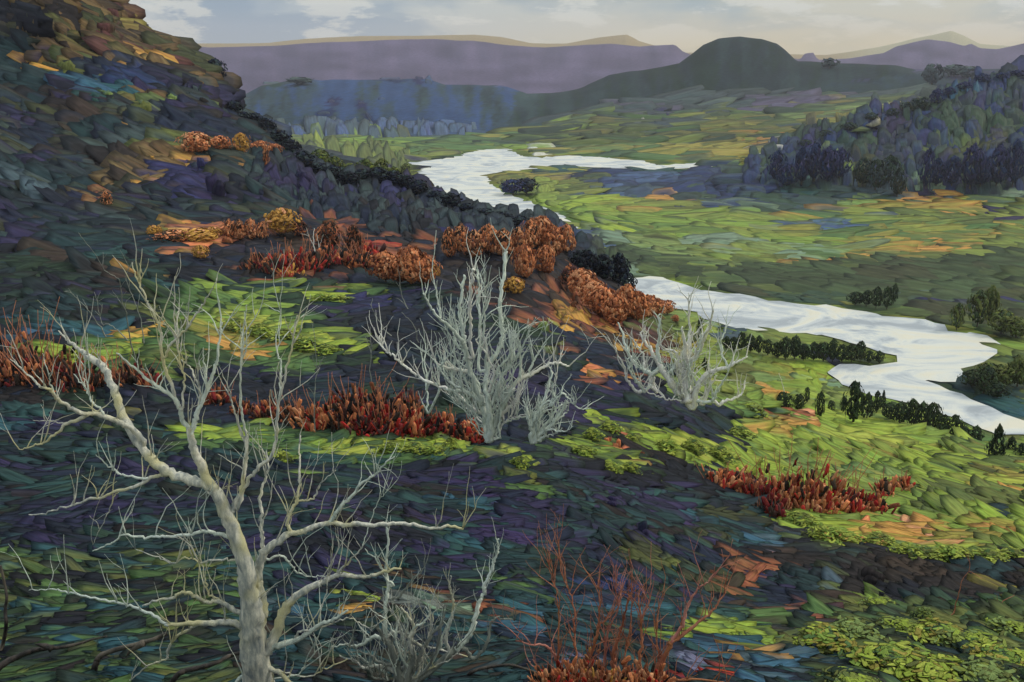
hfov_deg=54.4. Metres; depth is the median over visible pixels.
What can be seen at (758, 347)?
bank tree
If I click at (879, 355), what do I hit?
bank tree
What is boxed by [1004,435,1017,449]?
conifer
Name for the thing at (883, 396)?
conifer
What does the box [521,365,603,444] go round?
bare bush
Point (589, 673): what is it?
red bracken
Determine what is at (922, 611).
leafy bush
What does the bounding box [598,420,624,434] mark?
lime bush
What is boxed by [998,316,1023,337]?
olive tree
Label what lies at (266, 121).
dark tree
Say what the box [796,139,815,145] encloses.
dark tree
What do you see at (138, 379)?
red bracken
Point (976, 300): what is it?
olive tree
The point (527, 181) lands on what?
dark tree
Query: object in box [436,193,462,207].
dark tree
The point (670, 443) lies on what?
lime bush
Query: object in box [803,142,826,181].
blue tree
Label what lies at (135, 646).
fallen branch
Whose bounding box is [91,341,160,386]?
red bracken
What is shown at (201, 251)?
golden tree
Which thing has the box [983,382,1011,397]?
bank tree
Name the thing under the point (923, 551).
lime bush
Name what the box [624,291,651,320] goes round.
orange tree
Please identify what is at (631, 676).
red bracken
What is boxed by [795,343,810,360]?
bank tree
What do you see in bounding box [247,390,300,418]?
red bracken
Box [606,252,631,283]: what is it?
dark tree
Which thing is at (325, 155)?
olive tree
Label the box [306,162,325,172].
dark tree
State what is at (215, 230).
golden tree
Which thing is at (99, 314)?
sapling
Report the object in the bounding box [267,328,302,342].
lime bush
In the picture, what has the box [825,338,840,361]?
bank tree
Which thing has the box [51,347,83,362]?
lime bush
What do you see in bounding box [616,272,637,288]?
dark tree
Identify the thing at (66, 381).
red bracken
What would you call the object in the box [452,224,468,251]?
autumn tree
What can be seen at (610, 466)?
lime bush
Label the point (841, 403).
bank tree
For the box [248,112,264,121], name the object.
dark tree
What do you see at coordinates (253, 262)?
red bracken
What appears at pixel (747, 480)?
red bracken
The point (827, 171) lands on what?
blue tree
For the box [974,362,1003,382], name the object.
olive tree
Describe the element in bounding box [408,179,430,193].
dark tree
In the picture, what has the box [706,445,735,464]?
lime bush
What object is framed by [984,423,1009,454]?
conifer
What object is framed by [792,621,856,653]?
leafy bush
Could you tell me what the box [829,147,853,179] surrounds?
blue tree
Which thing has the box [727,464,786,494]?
red bracken
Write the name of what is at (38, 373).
red bracken
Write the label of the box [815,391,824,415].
bank tree
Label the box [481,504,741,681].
orange bush
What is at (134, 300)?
sapling
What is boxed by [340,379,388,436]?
red bracken
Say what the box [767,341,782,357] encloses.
bank tree
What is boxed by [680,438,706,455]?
lime bush
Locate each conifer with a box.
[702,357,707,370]
[858,391,877,417]
[880,390,885,408]
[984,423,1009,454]
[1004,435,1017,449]
[1013,443,1023,455]
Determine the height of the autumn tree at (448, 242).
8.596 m
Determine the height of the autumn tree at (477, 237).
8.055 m
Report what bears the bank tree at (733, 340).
on the valley floor
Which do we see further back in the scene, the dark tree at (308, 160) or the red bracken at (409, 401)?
the dark tree at (308, 160)
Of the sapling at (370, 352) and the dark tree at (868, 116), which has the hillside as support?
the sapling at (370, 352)
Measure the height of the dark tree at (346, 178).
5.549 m
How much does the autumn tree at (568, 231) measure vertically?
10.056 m
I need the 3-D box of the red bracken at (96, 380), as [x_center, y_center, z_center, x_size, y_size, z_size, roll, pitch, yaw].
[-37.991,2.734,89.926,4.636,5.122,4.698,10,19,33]
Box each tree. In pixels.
[0,220,483,681]
[100,191,113,204]
[146,225,163,233]
[147,229,194,241]
[171,227,217,241]
[174,131,213,152]
[191,245,209,257]
[207,226,223,236]
[208,58,227,77]
[210,135,233,148]
[220,219,234,236]
[227,100,244,111]
[232,132,251,151]
[232,219,245,239]
[237,111,254,119]
[242,218,256,238]
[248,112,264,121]
[250,140,273,150]
[256,221,270,238]
[258,117,276,129]
[262,143,269,165]
[263,207,301,236]
[269,129,292,142]
[270,143,282,151]
[279,139,301,151]
[286,77,313,83]
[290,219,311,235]
[294,150,314,166]
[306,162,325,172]
[311,148,331,161]
[314,226,327,244]
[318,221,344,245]
[323,164,341,178]
[327,156,344,167]
[335,171,359,183]
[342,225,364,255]
[351,168,374,180]
[355,158,373,169]
[361,250,399,281]
[365,166,387,183]
[372,158,390,169]
[379,170,404,184]
[383,256,410,282]
[387,166,402,180]
[391,245,427,283]
[393,175,415,188]
[399,163,413,173]
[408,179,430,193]
[412,255,442,283]
[425,190,442,196]
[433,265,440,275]
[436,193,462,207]
[441,227,460,256]
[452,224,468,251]
[453,203,473,211]
[458,229,487,258]
[475,223,497,256]
[477,208,493,214]
[487,228,513,255]
[497,211,512,216]
[500,179,529,194]
[503,276,524,293]
[510,243,535,277]
[511,227,528,250]
[512,215,528,225]
[516,177,539,193]
[520,217,541,248]
[531,215,555,247]
[532,245,554,273]
[539,225,567,255]
[557,223,575,252]
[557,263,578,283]
[567,267,599,296]
[568,250,585,264]
[577,249,600,274]
[578,279,607,304]
[582,286,621,316]
[592,253,614,278]
[600,294,634,325]
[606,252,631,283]
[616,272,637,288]
[617,283,640,317]
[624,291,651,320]
[640,294,660,316]
[653,298,666,313]
[661,300,675,313]
[671,315,678,321]
[696,317,703,338]
[722,336,730,349]
[727,337,739,350]
[737,331,747,350]
[742,333,756,350]
[753,335,764,353]
[761,339,771,354]
[766,150,787,178]
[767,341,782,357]
[775,162,801,185]
[777,391,795,406]
[778,336,793,358]
[787,334,802,358]
[792,146,814,184]
[793,394,805,409]
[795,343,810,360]
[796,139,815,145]
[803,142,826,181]
[803,387,809,402]
[805,341,823,359]
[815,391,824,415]
[816,130,833,135]
[816,145,843,180]
[816,341,831,360]
[821,58,840,67]
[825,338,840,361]
[828,400,835,410]
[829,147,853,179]
[836,344,849,360]
[839,122,860,129]
[839,396,848,411]
[843,380,866,421]
[845,343,860,361]
[846,291,865,304]
[853,157,878,186]
[853,340,868,359]
[861,290,875,305]
[862,112,880,119]
[863,350,874,361]
[866,158,892,189]
[870,286,882,306]
[873,350,885,362]
[873,390,883,411]
[874,154,904,181]
[881,286,894,308]
[881,402,904,418]
[884,108,901,115]
[887,401,909,422]
[890,167,906,196]
[892,283,898,303]
[898,101,911,109]
[902,398,921,423]
[908,98,924,110]
[910,401,933,423]
[917,147,936,188]
[918,97,931,108]
[921,63,949,84]
[923,402,943,427]
[928,157,950,185]
[929,88,946,102]
[933,414,951,429]
[941,155,965,185]
[942,86,956,94]
[944,64,963,75]
[947,414,964,434]
[949,66,975,77]
[949,302,965,330]
[953,426,971,436]
[955,81,972,88]
[957,369,980,386]
[958,142,990,188]
[965,289,990,326]
[966,364,997,392]
[967,425,984,440]
[969,154,995,186]
[974,73,994,81]
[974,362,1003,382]
[981,284,1001,320]
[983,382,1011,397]
[987,309,1023,333]
[988,143,1013,185]
[989,364,1022,386]
[995,72,1013,78]
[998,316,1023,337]
[1006,138,1023,186]
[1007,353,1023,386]
[1010,69,1023,75]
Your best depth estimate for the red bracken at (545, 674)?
24.09 m
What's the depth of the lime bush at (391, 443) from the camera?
63.02 m
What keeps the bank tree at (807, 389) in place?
on the valley floor
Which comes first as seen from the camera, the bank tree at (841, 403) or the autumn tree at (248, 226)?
the autumn tree at (248, 226)
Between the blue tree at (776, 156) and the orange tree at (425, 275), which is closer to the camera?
the orange tree at (425, 275)
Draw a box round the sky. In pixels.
[128,0,1023,54]
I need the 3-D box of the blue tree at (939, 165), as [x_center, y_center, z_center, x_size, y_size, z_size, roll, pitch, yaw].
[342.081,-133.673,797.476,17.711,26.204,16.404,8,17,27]
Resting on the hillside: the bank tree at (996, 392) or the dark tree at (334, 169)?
the dark tree at (334, 169)
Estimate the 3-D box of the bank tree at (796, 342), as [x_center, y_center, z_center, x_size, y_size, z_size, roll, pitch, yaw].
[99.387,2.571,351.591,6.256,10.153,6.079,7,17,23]
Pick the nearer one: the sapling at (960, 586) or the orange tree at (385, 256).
the sapling at (960, 586)
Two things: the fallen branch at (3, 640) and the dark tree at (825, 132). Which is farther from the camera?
the dark tree at (825, 132)
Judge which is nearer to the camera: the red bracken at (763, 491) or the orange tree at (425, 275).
the red bracken at (763, 491)
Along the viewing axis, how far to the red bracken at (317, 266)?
191.64 m
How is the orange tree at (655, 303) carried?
on the hillside
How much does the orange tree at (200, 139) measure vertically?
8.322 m
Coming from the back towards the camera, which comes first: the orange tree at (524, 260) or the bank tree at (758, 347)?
the bank tree at (758, 347)
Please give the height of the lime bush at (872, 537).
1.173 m
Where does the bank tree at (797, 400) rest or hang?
on the hillside
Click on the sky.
(818, 27)
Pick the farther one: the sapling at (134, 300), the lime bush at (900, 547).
the sapling at (134, 300)
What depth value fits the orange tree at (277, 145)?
325.89 m
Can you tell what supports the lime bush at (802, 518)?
on the hillside
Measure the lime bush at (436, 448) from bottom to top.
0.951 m
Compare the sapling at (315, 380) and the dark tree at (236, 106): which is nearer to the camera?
the sapling at (315, 380)
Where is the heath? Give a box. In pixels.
[0,0,1023,681]
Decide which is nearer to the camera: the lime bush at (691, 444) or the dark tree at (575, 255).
the lime bush at (691, 444)
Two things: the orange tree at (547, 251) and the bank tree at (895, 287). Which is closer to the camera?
the orange tree at (547, 251)
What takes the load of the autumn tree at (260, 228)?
on the hillside
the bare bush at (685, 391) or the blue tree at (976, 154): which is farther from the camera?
the blue tree at (976, 154)
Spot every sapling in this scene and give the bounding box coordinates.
[64,290,106,336]
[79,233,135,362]
[94,292,127,340]
[120,250,144,342]
[266,248,273,276]
[304,228,314,250]
[308,322,326,430]
[365,333,374,381]
[370,298,391,335]
[397,269,407,308]
[401,312,418,342]
[430,235,441,317]
[951,554,982,614]
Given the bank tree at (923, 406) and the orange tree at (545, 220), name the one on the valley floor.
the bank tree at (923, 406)
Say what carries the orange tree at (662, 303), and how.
on the hillside
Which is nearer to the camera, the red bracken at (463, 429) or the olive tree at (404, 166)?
the red bracken at (463, 429)
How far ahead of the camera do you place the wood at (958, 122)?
870.84 m
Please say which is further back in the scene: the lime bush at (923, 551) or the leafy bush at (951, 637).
the lime bush at (923, 551)
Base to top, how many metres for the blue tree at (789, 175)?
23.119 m
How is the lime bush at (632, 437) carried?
on the hillside
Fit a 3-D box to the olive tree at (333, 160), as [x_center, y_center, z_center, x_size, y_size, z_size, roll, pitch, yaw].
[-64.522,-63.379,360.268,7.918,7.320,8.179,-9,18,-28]
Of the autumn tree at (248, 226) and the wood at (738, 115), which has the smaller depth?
the autumn tree at (248, 226)
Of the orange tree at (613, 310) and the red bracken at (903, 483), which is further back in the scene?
the orange tree at (613, 310)
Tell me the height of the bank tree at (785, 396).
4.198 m
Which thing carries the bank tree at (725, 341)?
on the valley floor
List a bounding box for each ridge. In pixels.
[197,31,1009,59]
[199,39,1023,93]
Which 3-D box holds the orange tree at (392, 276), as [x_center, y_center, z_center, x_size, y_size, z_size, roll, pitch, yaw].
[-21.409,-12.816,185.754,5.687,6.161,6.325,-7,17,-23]
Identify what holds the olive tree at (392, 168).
on the hillside
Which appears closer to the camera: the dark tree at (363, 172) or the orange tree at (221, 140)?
the orange tree at (221, 140)
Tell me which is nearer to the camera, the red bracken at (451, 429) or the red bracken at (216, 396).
the red bracken at (451, 429)
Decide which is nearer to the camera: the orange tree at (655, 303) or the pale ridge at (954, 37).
the orange tree at (655, 303)
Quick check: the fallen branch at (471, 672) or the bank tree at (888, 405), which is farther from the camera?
the bank tree at (888, 405)
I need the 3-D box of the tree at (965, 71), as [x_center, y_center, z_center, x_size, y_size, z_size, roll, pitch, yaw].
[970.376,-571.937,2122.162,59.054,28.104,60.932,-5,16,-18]
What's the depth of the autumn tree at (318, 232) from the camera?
229.75 m
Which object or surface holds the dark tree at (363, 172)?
on the hillside
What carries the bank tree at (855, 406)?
on the hillside
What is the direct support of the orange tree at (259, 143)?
on the hillside
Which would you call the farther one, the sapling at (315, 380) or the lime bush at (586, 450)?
the lime bush at (586, 450)
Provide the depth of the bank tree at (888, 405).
290.11 m
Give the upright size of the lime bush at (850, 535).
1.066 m
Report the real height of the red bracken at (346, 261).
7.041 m
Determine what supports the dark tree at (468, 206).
on the hillside
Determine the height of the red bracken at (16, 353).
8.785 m
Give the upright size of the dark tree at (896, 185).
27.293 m
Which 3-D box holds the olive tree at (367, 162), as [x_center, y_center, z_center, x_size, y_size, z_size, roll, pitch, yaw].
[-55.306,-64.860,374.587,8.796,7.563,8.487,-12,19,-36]
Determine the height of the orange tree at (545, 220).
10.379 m
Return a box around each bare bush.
[331,505,517,681]
[362,218,597,442]
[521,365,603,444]
[587,276,751,410]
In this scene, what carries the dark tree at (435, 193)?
on the hillside
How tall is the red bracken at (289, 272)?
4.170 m
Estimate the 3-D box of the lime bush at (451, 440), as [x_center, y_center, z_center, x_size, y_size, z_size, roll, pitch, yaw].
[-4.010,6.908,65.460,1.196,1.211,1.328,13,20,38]
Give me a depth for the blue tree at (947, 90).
926.73 m
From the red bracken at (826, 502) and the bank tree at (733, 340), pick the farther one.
the bank tree at (733, 340)
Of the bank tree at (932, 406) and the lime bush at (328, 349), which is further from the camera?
the bank tree at (932, 406)
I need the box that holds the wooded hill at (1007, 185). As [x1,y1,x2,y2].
[712,78,1017,195]
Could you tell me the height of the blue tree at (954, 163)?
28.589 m
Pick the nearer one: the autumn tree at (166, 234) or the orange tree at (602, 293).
the orange tree at (602, 293)
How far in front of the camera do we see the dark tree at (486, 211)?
286.23 m
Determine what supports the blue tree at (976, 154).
on the wooded hill at (1007, 185)
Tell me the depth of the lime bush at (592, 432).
81.33 m
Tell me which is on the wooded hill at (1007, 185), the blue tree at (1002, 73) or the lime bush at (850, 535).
the blue tree at (1002, 73)
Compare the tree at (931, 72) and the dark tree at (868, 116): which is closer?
the dark tree at (868, 116)
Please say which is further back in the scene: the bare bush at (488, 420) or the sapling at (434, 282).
the sapling at (434, 282)
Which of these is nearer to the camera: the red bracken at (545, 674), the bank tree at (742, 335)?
the red bracken at (545, 674)
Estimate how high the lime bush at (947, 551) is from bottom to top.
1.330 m
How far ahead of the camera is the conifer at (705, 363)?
165.83 m
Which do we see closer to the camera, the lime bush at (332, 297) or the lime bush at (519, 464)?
the lime bush at (519, 464)
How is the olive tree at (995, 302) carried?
on the valley floor
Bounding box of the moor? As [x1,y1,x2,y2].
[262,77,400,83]
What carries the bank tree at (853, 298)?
on the valley floor
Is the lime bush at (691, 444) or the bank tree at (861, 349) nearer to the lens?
the lime bush at (691, 444)
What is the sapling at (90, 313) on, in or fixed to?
on the hillside
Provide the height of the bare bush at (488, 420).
13.852 m
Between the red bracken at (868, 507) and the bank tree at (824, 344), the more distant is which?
the bank tree at (824, 344)
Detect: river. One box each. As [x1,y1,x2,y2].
[409,148,711,227]
[629,276,1023,434]
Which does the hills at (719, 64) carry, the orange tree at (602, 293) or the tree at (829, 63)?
the tree at (829, 63)
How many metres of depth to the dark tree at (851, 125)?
900.99 m
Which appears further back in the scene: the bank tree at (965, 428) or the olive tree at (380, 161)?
the olive tree at (380, 161)
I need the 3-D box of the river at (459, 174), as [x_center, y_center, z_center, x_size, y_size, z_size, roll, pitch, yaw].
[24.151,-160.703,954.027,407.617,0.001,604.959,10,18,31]
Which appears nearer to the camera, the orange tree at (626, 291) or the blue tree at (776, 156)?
the orange tree at (626, 291)
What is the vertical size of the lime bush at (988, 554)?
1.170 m
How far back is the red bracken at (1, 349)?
99.55 m
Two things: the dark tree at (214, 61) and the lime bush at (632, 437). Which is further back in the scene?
the dark tree at (214, 61)
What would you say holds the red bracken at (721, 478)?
on the hillside
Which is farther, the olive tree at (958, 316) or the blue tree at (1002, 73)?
the blue tree at (1002, 73)
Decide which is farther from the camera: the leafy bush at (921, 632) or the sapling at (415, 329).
the sapling at (415, 329)
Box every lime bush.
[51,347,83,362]
[75,351,106,360]
[221,317,248,332]
[244,323,275,339]
[264,450,297,462]
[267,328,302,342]
[287,336,324,352]
[306,293,333,301]
[318,344,346,355]
[322,294,351,302]
[374,441,403,453]
[400,441,428,454]
[418,445,447,457]
[441,437,459,449]
[509,456,531,469]
[572,445,600,457]
[581,427,605,441]
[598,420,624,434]
[605,460,624,473]
[620,461,642,474]
[624,433,644,443]
[653,439,683,456]
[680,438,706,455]
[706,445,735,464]
[728,425,758,440]
[783,510,823,527]
[801,525,846,544]
[829,529,867,545]
[862,530,895,545]
[885,541,925,557]
[908,544,946,561]
[926,543,978,562]
[969,548,1009,563]
[999,545,1023,558]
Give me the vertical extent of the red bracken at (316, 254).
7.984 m
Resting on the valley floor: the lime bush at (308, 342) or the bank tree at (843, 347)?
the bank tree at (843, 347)
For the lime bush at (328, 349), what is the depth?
110.28 m
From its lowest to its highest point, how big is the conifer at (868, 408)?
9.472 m
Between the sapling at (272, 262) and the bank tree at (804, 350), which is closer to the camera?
the sapling at (272, 262)
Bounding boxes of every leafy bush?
[739,401,768,418]
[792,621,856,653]
[815,666,881,681]
[825,615,891,642]
[837,640,936,671]
[855,596,898,606]
[873,653,967,681]
[875,616,925,632]
[906,617,963,643]
[907,606,936,621]
[926,628,1012,649]
[941,655,1019,681]
[960,636,1023,665]
[982,616,1023,637]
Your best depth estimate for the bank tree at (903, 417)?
286.40 m
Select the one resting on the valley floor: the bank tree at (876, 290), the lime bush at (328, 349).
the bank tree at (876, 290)
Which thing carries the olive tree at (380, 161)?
on the hillside
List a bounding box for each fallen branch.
[0,565,7,650]
[0,635,106,670]
[91,632,166,670]
[467,663,537,674]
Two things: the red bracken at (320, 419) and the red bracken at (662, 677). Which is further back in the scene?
the red bracken at (320, 419)
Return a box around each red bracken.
[0,296,59,387]
[0,301,15,366]
[0,308,36,387]
[0,317,83,390]
[3,314,70,387]
[28,339,96,391]
[65,345,118,391]
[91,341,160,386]
[93,348,132,380]
[126,363,162,389]
[203,377,236,405]
[227,397,254,414]
[238,248,267,272]
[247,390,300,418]
[254,244,290,274]
[259,240,297,270]
[268,390,305,421]
[275,262,305,276]
[280,238,311,270]
[283,390,339,428]
[293,249,326,273]
[294,377,352,431]
[302,235,338,268]
[317,232,357,267]
[319,381,375,434]
[329,363,395,411]
[332,242,370,268]
[334,240,377,269]
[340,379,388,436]
[341,233,388,262]
[355,386,406,434]
[356,372,409,414]
[377,389,418,438]
[388,377,425,416]
[396,391,436,437]
[420,404,456,435]
[430,408,470,439]
[450,414,483,442]
[465,424,494,443]
[527,655,581,681]
[533,652,587,681]
[563,636,607,681]
[587,648,658,681]
[615,650,654,681]
[633,652,679,681]
[695,460,747,489]
[719,457,760,493]
[727,438,849,512]
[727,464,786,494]
[740,455,792,505]
[751,486,792,517]
[752,433,834,509]
[780,437,870,513]
[799,452,876,513]
[821,461,869,514]
[850,465,879,511]
[858,486,899,513]
[868,468,905,496]
[892,470,915,490]
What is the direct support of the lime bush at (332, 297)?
on the hillside
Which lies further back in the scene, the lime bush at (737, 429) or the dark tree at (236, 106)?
the dark tree at (236, 106)
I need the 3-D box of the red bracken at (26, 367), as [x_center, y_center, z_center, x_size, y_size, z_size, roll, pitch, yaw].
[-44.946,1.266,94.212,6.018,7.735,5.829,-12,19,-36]
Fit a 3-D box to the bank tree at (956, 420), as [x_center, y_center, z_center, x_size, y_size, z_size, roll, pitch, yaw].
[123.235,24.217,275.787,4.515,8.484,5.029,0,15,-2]
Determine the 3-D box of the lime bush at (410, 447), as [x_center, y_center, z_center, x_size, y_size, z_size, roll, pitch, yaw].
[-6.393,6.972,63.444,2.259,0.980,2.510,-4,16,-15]
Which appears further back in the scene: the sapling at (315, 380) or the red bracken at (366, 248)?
the red bracken at (366, 248)
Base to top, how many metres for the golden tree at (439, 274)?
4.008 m
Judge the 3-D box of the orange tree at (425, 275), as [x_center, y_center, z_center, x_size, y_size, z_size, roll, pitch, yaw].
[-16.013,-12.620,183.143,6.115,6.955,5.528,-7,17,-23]
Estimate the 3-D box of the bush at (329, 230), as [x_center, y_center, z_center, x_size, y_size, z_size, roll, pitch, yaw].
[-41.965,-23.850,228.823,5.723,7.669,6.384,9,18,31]
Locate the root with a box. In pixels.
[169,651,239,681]
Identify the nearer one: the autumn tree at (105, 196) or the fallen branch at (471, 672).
the fallen branch at (471, 672)
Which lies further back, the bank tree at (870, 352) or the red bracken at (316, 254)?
the bank tree at (870, 352)
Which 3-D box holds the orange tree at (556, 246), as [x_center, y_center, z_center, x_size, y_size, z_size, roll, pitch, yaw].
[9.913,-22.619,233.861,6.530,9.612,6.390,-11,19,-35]
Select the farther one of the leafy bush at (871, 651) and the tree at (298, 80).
the tree at (298, 80)
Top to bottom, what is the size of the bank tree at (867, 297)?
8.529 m
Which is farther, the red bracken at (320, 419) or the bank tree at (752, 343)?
the bank tree at (752, 343)
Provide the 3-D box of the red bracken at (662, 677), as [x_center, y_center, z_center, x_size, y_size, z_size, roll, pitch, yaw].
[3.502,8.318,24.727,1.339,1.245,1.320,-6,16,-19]
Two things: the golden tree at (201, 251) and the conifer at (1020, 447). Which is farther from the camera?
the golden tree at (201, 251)
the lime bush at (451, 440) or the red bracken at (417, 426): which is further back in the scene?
the red bracken at (417, 426)
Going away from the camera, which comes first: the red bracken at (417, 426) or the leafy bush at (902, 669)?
the leafy bush at (902, 669)
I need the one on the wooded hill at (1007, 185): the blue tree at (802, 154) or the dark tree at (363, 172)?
the blue tree at (802, 154)
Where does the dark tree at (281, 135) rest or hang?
on the hillside
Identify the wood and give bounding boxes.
[244,75,936,145]
[694,55,1023,198]
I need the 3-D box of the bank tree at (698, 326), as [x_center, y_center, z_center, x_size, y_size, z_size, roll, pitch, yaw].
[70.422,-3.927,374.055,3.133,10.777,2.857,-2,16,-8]
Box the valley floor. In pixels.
[287,124,1023,434]
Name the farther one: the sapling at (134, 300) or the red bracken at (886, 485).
the sapling at (134, 300)
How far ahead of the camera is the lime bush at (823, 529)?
66.02 m
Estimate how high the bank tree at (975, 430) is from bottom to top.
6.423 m
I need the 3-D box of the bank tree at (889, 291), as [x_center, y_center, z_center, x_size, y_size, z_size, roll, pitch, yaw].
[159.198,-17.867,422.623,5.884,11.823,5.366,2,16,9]
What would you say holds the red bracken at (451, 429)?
on the hillside
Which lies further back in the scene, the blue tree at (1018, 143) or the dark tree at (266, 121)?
the blue tree at (1018, 143)
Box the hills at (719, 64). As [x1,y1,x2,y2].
[245,36,999,142]
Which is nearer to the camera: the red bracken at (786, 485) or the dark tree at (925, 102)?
the red bracken at (786, 485)
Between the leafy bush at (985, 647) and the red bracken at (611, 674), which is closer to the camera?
the red bracken at (611, 674)
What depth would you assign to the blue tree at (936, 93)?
912.93 m
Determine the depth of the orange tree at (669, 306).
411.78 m
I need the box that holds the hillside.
[2,51,945,675]
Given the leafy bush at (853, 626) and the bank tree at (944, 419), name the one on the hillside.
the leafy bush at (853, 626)
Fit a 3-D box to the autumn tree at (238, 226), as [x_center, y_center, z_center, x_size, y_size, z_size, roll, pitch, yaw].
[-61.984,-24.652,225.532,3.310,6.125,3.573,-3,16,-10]
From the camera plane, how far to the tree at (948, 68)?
2143.67 m
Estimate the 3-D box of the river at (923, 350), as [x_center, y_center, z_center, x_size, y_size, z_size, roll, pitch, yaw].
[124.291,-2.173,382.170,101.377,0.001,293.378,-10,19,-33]
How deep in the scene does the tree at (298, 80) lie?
2214.66 m
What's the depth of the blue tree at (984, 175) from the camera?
792.31 m
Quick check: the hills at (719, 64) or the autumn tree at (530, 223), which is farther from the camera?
the hills at (719, 64)
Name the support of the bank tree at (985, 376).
on the valley floor
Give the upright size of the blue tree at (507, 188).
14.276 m
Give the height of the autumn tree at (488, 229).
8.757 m
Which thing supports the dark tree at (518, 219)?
on the hillside
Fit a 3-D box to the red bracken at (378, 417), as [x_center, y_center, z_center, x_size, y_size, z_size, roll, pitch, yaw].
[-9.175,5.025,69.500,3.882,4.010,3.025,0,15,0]
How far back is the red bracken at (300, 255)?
191.98 m
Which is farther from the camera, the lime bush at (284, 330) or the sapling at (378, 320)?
the sapling at (378, 320)
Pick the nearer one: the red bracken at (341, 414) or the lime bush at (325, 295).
the red bracken at (341, 414)
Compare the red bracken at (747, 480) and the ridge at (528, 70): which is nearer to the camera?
the red bracken at (747, 480)
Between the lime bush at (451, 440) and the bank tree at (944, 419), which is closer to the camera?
the lime bush at (451, 440)
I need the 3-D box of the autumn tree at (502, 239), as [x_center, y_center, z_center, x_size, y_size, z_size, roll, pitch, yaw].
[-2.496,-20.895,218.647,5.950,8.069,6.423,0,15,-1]
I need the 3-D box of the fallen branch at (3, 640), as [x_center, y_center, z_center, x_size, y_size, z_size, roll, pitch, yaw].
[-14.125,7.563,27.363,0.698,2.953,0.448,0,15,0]
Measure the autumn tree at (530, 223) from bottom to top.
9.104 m
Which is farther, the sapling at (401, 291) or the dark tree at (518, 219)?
the dark tree at (518, 219)
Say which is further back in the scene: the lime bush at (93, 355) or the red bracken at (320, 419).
the lime bush at (93, 355)
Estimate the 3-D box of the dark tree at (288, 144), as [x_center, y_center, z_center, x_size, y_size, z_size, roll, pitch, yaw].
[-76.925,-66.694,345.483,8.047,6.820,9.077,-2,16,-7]
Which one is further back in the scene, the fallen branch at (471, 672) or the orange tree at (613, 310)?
the orange tree at (613, 310)
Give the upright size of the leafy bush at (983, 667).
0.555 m
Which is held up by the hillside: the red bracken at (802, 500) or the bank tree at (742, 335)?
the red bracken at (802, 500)
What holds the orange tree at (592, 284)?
on the hillside
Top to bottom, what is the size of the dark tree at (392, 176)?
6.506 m
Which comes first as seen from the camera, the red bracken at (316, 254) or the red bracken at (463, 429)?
the red bracken at (463, 429)
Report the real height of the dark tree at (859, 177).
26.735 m
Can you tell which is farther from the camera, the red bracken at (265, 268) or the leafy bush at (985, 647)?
the red bracken at (265, 268)
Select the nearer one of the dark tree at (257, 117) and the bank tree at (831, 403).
the bank tree at (831, 403)
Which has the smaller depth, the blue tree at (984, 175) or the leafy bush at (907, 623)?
the leafy bush at (907, 623)
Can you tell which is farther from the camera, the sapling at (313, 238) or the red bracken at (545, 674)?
the sapling at (313, 238)
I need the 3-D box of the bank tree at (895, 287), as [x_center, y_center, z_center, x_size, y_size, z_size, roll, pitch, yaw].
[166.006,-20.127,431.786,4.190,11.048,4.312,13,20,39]
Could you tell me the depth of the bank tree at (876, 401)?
295.80 m
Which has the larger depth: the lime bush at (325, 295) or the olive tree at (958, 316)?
the olive tree at (958, 316)
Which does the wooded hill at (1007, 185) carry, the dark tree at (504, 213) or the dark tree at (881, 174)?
the dark tree at (881, 174)
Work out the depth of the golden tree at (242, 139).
309.19 m
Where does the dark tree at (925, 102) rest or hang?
on the wooded hill at (1007, 185)
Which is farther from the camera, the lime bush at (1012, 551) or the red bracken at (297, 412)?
the red bracken at (297, 412)
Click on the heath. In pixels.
(116, 98)
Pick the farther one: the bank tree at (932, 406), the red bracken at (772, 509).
the bank tree at (932, 406)
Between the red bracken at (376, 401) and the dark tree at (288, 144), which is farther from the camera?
the dark tree at (288, 144)
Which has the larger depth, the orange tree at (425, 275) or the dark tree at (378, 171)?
the dark tree at (378, 171)
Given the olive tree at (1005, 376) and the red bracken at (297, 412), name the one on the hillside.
the red bracken at (297, 412)
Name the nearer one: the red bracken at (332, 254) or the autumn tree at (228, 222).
the red bracken at (332, 254)
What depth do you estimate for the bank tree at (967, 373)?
320.05 m
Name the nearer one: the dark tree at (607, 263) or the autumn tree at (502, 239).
the autumn tree at (502, 239)
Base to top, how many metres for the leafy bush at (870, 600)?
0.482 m
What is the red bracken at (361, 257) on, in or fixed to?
on the hillside
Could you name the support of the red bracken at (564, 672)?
on the hillside
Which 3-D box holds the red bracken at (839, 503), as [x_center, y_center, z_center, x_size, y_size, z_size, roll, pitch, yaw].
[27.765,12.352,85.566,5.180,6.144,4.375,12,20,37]
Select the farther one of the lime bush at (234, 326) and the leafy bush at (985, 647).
the lime bush at (234, 326)
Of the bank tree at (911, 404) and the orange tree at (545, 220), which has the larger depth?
the bank tree at (911, 404)

